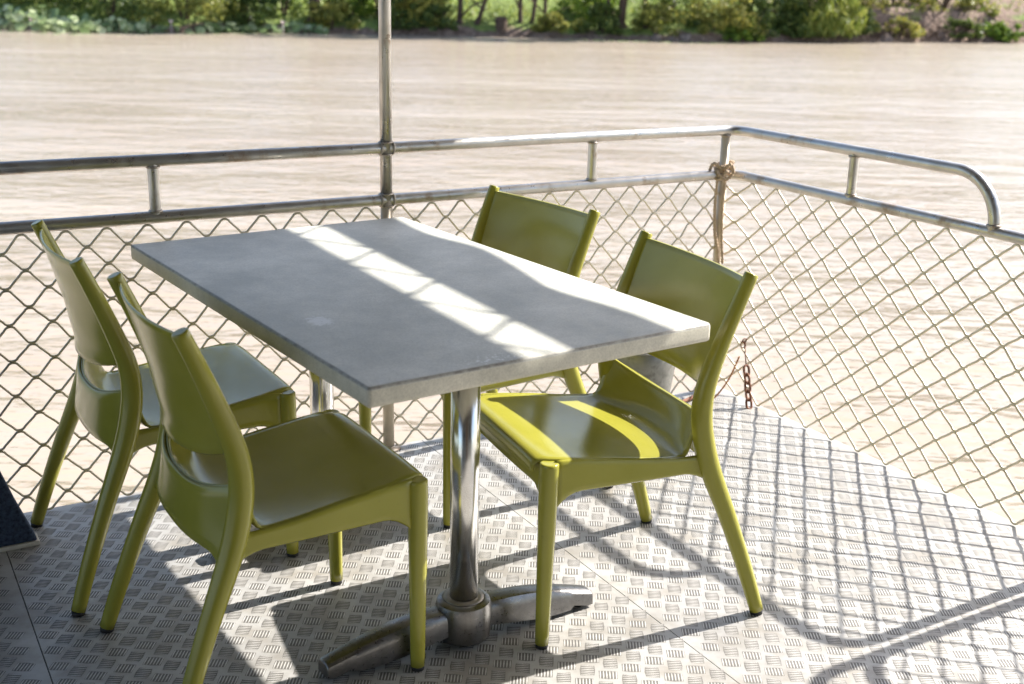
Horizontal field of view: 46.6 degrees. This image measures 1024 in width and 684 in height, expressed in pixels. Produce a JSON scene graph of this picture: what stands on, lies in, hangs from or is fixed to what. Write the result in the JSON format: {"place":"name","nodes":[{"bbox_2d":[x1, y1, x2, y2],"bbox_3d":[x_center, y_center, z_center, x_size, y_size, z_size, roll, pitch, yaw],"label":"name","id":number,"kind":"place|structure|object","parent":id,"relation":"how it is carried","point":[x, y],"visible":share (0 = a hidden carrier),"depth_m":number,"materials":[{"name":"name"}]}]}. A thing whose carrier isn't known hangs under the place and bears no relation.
{"place":"outdoors","nodes":[
{"label":"outdoors","id":0,"kind":"place"},
{"bbox_2d":[0,29,1023,525],"bbox_3d":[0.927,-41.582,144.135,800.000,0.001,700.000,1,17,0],"label":"river","id":1,"kind":"structure","parent":0,"point":[72,95],"depth_m":14.37,"materials":[{"name":"liquid"}]},
{"bbox_2d":[0,4,736,43],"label":"lotus leaves","id":2,"kind":"object","parent":1,"relation":"on","point":[54,21],"visible":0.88,"depth_m":44.07,"materials":[{"name":"green plant"}]},
{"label":"boat hull","id":3,"kind":"structure","parent":1,"relation":"on","visible":0},
{"bbox_2d":[6,551,52,683],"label":"deck frame","id":4,"kind":"object","parent":3,"relation":"on","point":[30,619],"visible":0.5,"depth_m":2.66,"materials":[{"name":"grey metal"}]},
{"bbox_2d":[0,386,1023,683],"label":"deck","id":5,"kind":"structure","parent":4,"relation":"on","point":[868,568],"depth_m":2.84,"materials":[{"name":"grey metal"}]},
{"bbox_2d":[0,471,39,552],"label":"carpeted board","id":6,"kind":"object","parent":5,"relation":"on","point":[17,531],"visible":1,"depth_m":2.95,"materials":[{"name":"carpet"}]},
{"bbox_2d":[30,219,298,616],"bbox_3d":[-0.866,0.124,2.898,0.565,0.806,0.547,-9,20,-30],"label":"cafe chair","id":7,"kind":"object","parent":5,"relation":"on","point":[113,410],"visible":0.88,"depth_m":2.71,"materials":[{"name":"green plastic"}]},
{"bbox_2d":[100,272,427,683],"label":"cafe chair","id":8,"kind":"object","parent":5,"relation":"on","point":[218,484],"visible":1,"depth_m":2.32,"materials":[{"name":"green plastic"}]},
{"bbox_2d":[377,0,400,451],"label":"canopy pole","id":9,"kind":"object","parent":5,"relation":"on","point":[385,75],"visible":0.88,"depth_m":3.35,"materials":[{"name":"metal"}]},
{"bbox_2d":[131,217,709,679],"bbox_3d":[-0.281,0.214,2.759,0.768,0.740,1.256,-10,20,-33],"label":"table","id":10,"kind":"object","parent":5,"relation":"on","point":[381,311],"visible":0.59,"depth_m":2.48,"materials":[{"name":"grey stone"}]},
{"bbox_2d":[358,185,612,528],"bbox_3d":[-0.084,0.009,3.334,0.565,0.806,0.547,-11,21,-36],"label":"cafe chair","id":11,"kind":"object","parent":5,"relation":"on","point":[552,236],"visible":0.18,"depth_m":3.33,"materials":[{"name":"green plastic"}]},
{"bbox_2d":[0,125,1023,524],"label":"railing","id":12,"kind":"object","parent":5,"relation":"on","point":[592,139],"visible":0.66,"depth_m":3.41,"materials":[{"name":"metal"}]},
{"bbox_2d":[708,160,734,263],"bbox_3d":[0.686,-0.204,4.071,0.089,0.819,0.178,7,18,18],"label":"rope","id":13,"kind":"object","parent":12,"relation":"attached to","point":[719,169],"visible":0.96,"depth_m":4.01,"materials":[{"name":"beige fabric"}]},
{"bbox_2d":[740,338,752,408],"bbox_3d":[0.804,0.109,4.074,0.029,0.232,0.096,-3,17,-12],"label":"chain","id":14,"kind":"object","parent":12,"relation":"hanging from","point":[749,398],"visible":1,"depth_m":4.07,"materials":[{"name":"metal"}]},
{"bbox_2d":[479,230,762,649],"bbox_3d":[0.224,0.193,2.751,0.565,0.806,0.547,-6,18,-22],"label":"cafe chair","id":15,"kind":"object","parent":5,"relation":"on","point":[622,424],"visible":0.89,"depth_m":2.66,"materials":[{"name":"green plastic"}]},
{"bbox_2d":[617,353,674,392],"bbox_3d":[0.422,0.118,3.969,0.269,0.248,0.264,-6,18,-22],"label":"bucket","id":16,"kind":"object","parent":5,"relation":"on","point":[658,372],"visible":0.1,"depth_m":3.84,"materials":[{"name":"metal"}]},
{"bbox_2d":[683,395,692,401],"bbox_3d":[0.616,0.195,4.126,0.025,0.018,0.227,15,21,37],"label":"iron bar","id":17,"kind":"object","parent":5,"relation":"on","point":[690,398],"visible":0.24,"depth_m":4.11,"materials":[{"name":"metal"}]},
{"bbox_2d":[714,356,739,397],"bbox_3d":[0.695,0.136,4.080,0.199,0.161,0.052,-13,22,-40],"label":"cord","id":18,"kind":"object","parent":5,"relation":"on","point":[721,389],"visible":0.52,"depth_m":4.12,"materials":[{"name":"white fabric"}]},
{"bbox_2d":[0,0,1023,42],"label":"riverbank","id":19,"kind":"structure","parent":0,"point":[486,26],"depth_m":47.66,"materials":[{"name":"plant"}]},
{"bbox_2d":[50,0,103,9],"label":"riverside bush","id":20,"kind":"object","parent":19,"relation":"on","point":[75,3],"visible":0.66,"depth_m":45.45,"materials":[{"name":"green plant"}]},
{"bbox_2d":[80,0,152,26],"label":"shrub","id":21,"kind":"object","parent":19,"relation":"on","point":[128,5],"visible":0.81,"depth_m":44.27,"materials":[{"name":"green plant"}]},
{"bbox_2d":[122,0,248,21],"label":"riverside bush","id":22,"kind":"object","parent":19,"relation":"on","point":[218,5],"visible":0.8,"depth_m":44.80,"materials":[{"name":"green plant"}]},
{"bbox_2d":[217,0,275,26],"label":"shrub","id":23,"kind":"object","parent":19,"relation":"on","point":[255,16],"visible":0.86,"depth_m":45.91,"materials":[{"name":"green plant"}]},
{"bbox_2d":[258,0,309,16],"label":"riverside bush","id":24,"kind":"object","parent":19,"relation":"on","point":[292,3],"visible":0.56,"depth_m":47.35,"materials":[{"name":"green plant"}]},
{"bbox_2d":[306,0,330,24],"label":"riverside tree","id":25,"kind":"object","parent":19,"relation":"on","point":[308,18],"visible":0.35,"depth_m":47.14,"materials":[{"name":"green plant"}]},
{"bbox_2d":[303,0,360,28],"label":"shrub","id":26,"kind":"object","parent":19,"relation":"on","point":[327,12],"visible":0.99,"depth_m":46.69,"materials":[{"name":"green plant"}]},
{"bbox_2d":[323,0,377,18],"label":"riverside bush","id":27,"kind":"object","parent":19,"relation":"on","point":[370,9],"visible":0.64,"depth_m":47.43,"materials":[{"name":"green plant"}]},
{"bbox_2d":[353,0,398,21],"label":"riverside bush","id":28,"kind":"object","parent":19,"relation":"on","point":[362,4],"visible":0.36,"depth_m":47.38,"materials":[{"name":"green plant"}]},
{"bbox_2d":[377,0,421,29],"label":"shrub","id":29,"kind":"object","parent":19,"relation":"on","point":[405,26],"visible":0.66,"depth_m":46.83,"materials":[{"name":"green plant"}]},
{"bbox_2d":[391,0,454,27],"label":"riverside bush","id":30,"kind":"object","parent":19,"relation":"on","point":[407,3],"visible":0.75,"depth_m":47.01,"materials":[{"name":"green plant"}]},
{"bbox_2d":[415,3,458,30],"bbox_3d":[-3.023,-12.851,47.289,1.821,1.272,1.565,1,17,0],"label":"shrub","id":31,"kind":"object","parent":19,"relation":"on","point":[428,15],"visible":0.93,"depth_m":47.04,"materials":[{"name":"green plant"}]},
{"bbox_2d":[456,0,484,24],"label":"riverside tree","id":32,"kind":"object","parent":19,"relation":"on","point":[460,15],"visible":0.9,"depth_m":47.60,"materials":[{"name":"brown plant"}]},
{"bbox_2d":[471,0,486,24],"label":"riverside tree","id":33,"kind":"object","parent":19,"relation":"on","point":[480,15],"visible":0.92,"depth_m":47.70,"materials":[{"name":"brown plant"}]},
{"bbox_2d":[495,16,507,34],"bbox_3d":[-0.436,-12.500,47.578,0.800,1.050,0.800,1,17,0],"label":"tree stump","id":34,"kind":"object","parent":19,"relation":"on","point":[501,22],"visible":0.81,"depth_m":47.33,"materials":[{"name":"wood"}]},
{"bbox_2d":[0,0,1023,27],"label":"bank grass","id":35,"kind":"structure","parent":19,"relation":"on","point":[455,4],"depth_m":48.21,"materials":[{"name":"green plant"}]},
{"bbox_2d":[515,0,522,22],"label":"riverside tree","id":36,"kind":"object","parent":19,"relation":"on","point":[519,3],"visible":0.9,"depth_m":47.75,"materials":[{"name":"brown plant"}]},
{"bbox_2d":[529,0,537,23],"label":"riverside tree","id":37,"kind":"object","parent":19,"relation":"on","point":[533,12],"visible":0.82,"depth_m":47.70,"materials":[{"name":"brown plant"}]},
{"bbox_2d":[530,0,573,25],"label":"riverside tree","id":38,"kind":"object","parent":19,"relation":"on","point":[544,10],"visible":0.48,"depth_m":47.58,"materials":[{"name":"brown plant"}]},
{"bbox_2d":[530,10,582,32],"bbox_3d":[1.806,-12.645,47.296,1.859,1.080,1.413,11,19,28],"label":"shrub","id":39,"kind":"object","parent":19,"relation":"on","point":[551,19],"visible":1,"depth_m":47.14,"materials":[{"name":"green plant"}]},
{"bbox_2d":[547,0,618,18],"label":"riverside bush","id":40,"kind":"object","parent":19,"relation":"on","point":[580,5],"visible":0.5,"depth_m":48.25,"materials":[{"name":"green plant"}]},
{"bbox_2d":[575,1,623,34],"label":"shrub","id":41,"kind":"object","parent":19,"relation":"on","point":[596,12],"visible":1,"depth_m":46.90,"materials":[{"name":"green plant"}]},
{"bbox_2d":[607,0,627,28],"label":"riverside tree","id":42,"kind":"object","parent":19,"relation":"on","point":[622,6],"visible":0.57,"depth_m":47.31,"materials":[{"name":"brown plant"}]},
{"bbox_2d":[650,33,660,40],"bbox_3d":[5.701,-12.017,47.149,0.673,0.470,0.690,1,17,0],"label":"rock","id":43,"kind":"object","parent":19,"relation":"on","point":[655,37],"visible":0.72,"depth_m":46.88,"materials":[{"name":"grey stone"}]},
{"bbox_2d":[631,1,680,35],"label":"shrub","id":44,"kind":"object","parent":19,"relation":"on","point":[652,13],"visible":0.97,"depth_m":46.69,"materials":[{"name":"green plant"}]},
{"bbox_2d":[642,0,675,27],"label":"riverside tree","id":45,"kind":"object","parent":19,"relation":"on","point":[644,26],"visible":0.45,"depth_m":47.24,"materials":[{"name":"green plant"}]},
{"bbox_2d":[632,0,702,26],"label":"riverside bush","id":46,"kind":"object","parent":19,"relation":"on","point":[694,23],"visible":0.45,"depth_m":47.41,"materials":[{"name":"green plant"}]},
{"bbox_2d":[679,33,690,40],"bbox_3d":[6.877,-11.951,47.036,0.719,0.494,0.711,-4,18,-18],"label":"rock","id":47,"kind":"object","parent":19,"relation":"on","point":[684,37],"visible":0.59,"depth_m":46.75,"materials":[{"name":"grey stone"}]},
{"bbox_2d":[672,0,767,34],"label":"riverside bush","id":48,"kind":"object","parent":19,"relation":"on","point":[726,17],"visible":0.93,"depth_m":46.66,"materials":[{"name":"green plant"}]},
{"bbox_2d":[719,15,765,41],"bbox_3d":[9.144,-12.402,47.327,1.845,1.167,1.467,9,18,23],"label":"riverside bush","id":49,"kind":"object","parent":19,"relation":"on","point":[746,34],"visible":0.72,"depth_m":47.12,"materials":[{"name":"green plant"}]},
{"bbox_2d":[741,0,779,37],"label":"shrub","id":50,"kind":"object","parent":19,"relation":"on","point":[772,34],"visible":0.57,"depth_m":47.36,"materials":[{"name":"green plant"}]},
{"bbox_2d":[741,0,808,29],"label":"riverside bush","id":51,"kind":"object","parent":19,"relation":"on","point":[782,4],"visible":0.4,"depth_m":48.20,"materials":[{"name":"green plant"}]},
{"bbox_2d":[773,7,819,37],"bbox_3d":[11.593,-12.935,48.478,1.822,1.366,1.798,-13,22,-40],"label":"shrub","id":52,"kind":"object","parent":19,"relation":"on","point":[782,19],"visible":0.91,"depth_m":48.17,"materials":[{"name":"green plant"}]},
{"bbox_2d":[786,0,867,39],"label":"riverside bush","id":53,"kind":"object","parent":19,"relation":"on","point":[830,20],"visible":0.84,"depth_m":48.08,"materials":[{"name":"green plant"}]},
{"bbox_2d":[843,7,881,37],"bbox_3d":[14.305,-13.269,49.644,1.888,1.442,1.670,-13,22,-38],"label":"shrub","id":54,"kind":"object","parent":19,"relation":"on","point":[869,26],"visible":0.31,"depth_m":49.29,"materials":[{"name":"green plant"}]},
{"bbox_2d":[855,0,890,12],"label":"riverside bush","id":55,"kind":"object","parent":19,"relation":"on","point":[879,3],"visible":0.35,"depth_m":51.10,"materials":[{"name":"green plant"}]},
{"bbox_2d":[880,34,893,41],"bbox_3d":[15.756,-12.796,50.492,0.832,0.592,0.786,1,17,0],"label":"rock","id":56,"kind":"object","parent":19,"relation":"on","point":[883,38],"visible":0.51,"depth_m":50.16,"materials":[{"name":"grey stone"}]},
{"bbox_2d":[863,19,911,38],"bbox_3d":[14.921,-13.134,49.990,3.766,0.879,0.787,1,17,0],"label":"dead brushwood","id":57,"kind":"object","parent":19,"relation":"on","point":[882,32],"visible":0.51,"depth_m":50.03,"materials":[{"name":"brown plant"}]},
{"bbox_2d":[872,16,925,37],"bbox_3d":[16.321,-13.294,50.491,2.502,1.091,1.651,1,17,0],"label":"shrub","id":58,"kind":"object","parent":19,"relation":"on","point":[919,32],"visible":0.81,"depth_m":50.38,"materials":[{"name":"green plant"}]},
{"bbox_2d":[883,0,945,12],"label":"riverside bush","id":59,"kind":"object","parent":19,"relation":"on","point":[932,3],"visible":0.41,"depth_m":51.91,"materials":[{"name":"green plant"}]},
{"bbox_2d":[889,21,953,40],"bbox_3d":[17.077,-13.312,50.827,3.978,0.841,0.790,1,17,0],"label":"dead brushwood","id":60,"kind":"object","parent":19,"relation":"on","point":[936,34],"visible":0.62,"depth_m":50.80,"materials":[{"name":"brown plant"}]},
{"bbox_2d":[918,18,985,39],"bbox_3d":[18.649,-13.454,51.282,3.713,0.913,0.791,1,17,0],"label":"dead brushwood","id":61,"kind":"object","parent":19,"relation":"on","point":[962,29],"visible":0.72,"depth_m":51.21,"materials":[{"name":"brown plant"}]},
{"bbox_2d":[936,0,973,10],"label":"riverside tree","id":62,"kind":"object","parent":19,"relation":"on","point":[945,4],"visible":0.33,"depth_m":52.15,"materials":[{"name":"brown plant"}]},
{"bbox_2d":[941,17,985,37],"bbox_3d":[19.439,-13.522,51.524,2.189,1.050,1.710,1,17,0],"label":"shrub","id":63,"kind":"object","parent":19,"relation":"on","point":[979,29],"visible":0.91,"depth_m":51.17,"materials":[{"name":"green plant"}]},
{"bbox_2d":[949,0,1001,24],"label":"riverside bush","id":64,"kind":"object","parent":19,"relation":"on","point":[966,3],"visible":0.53,"depth_m":52.47,"materials":[{"name":"green plant"}]},
{"bbox_2d":[982,20,1023,41],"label":"riverside bush","id":65,"kind":"object","parent":19,"relation":"on","point":[999,32],"visible":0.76,"depth_m":51.70,"materials":[{"name":"green plant"}]}
]}

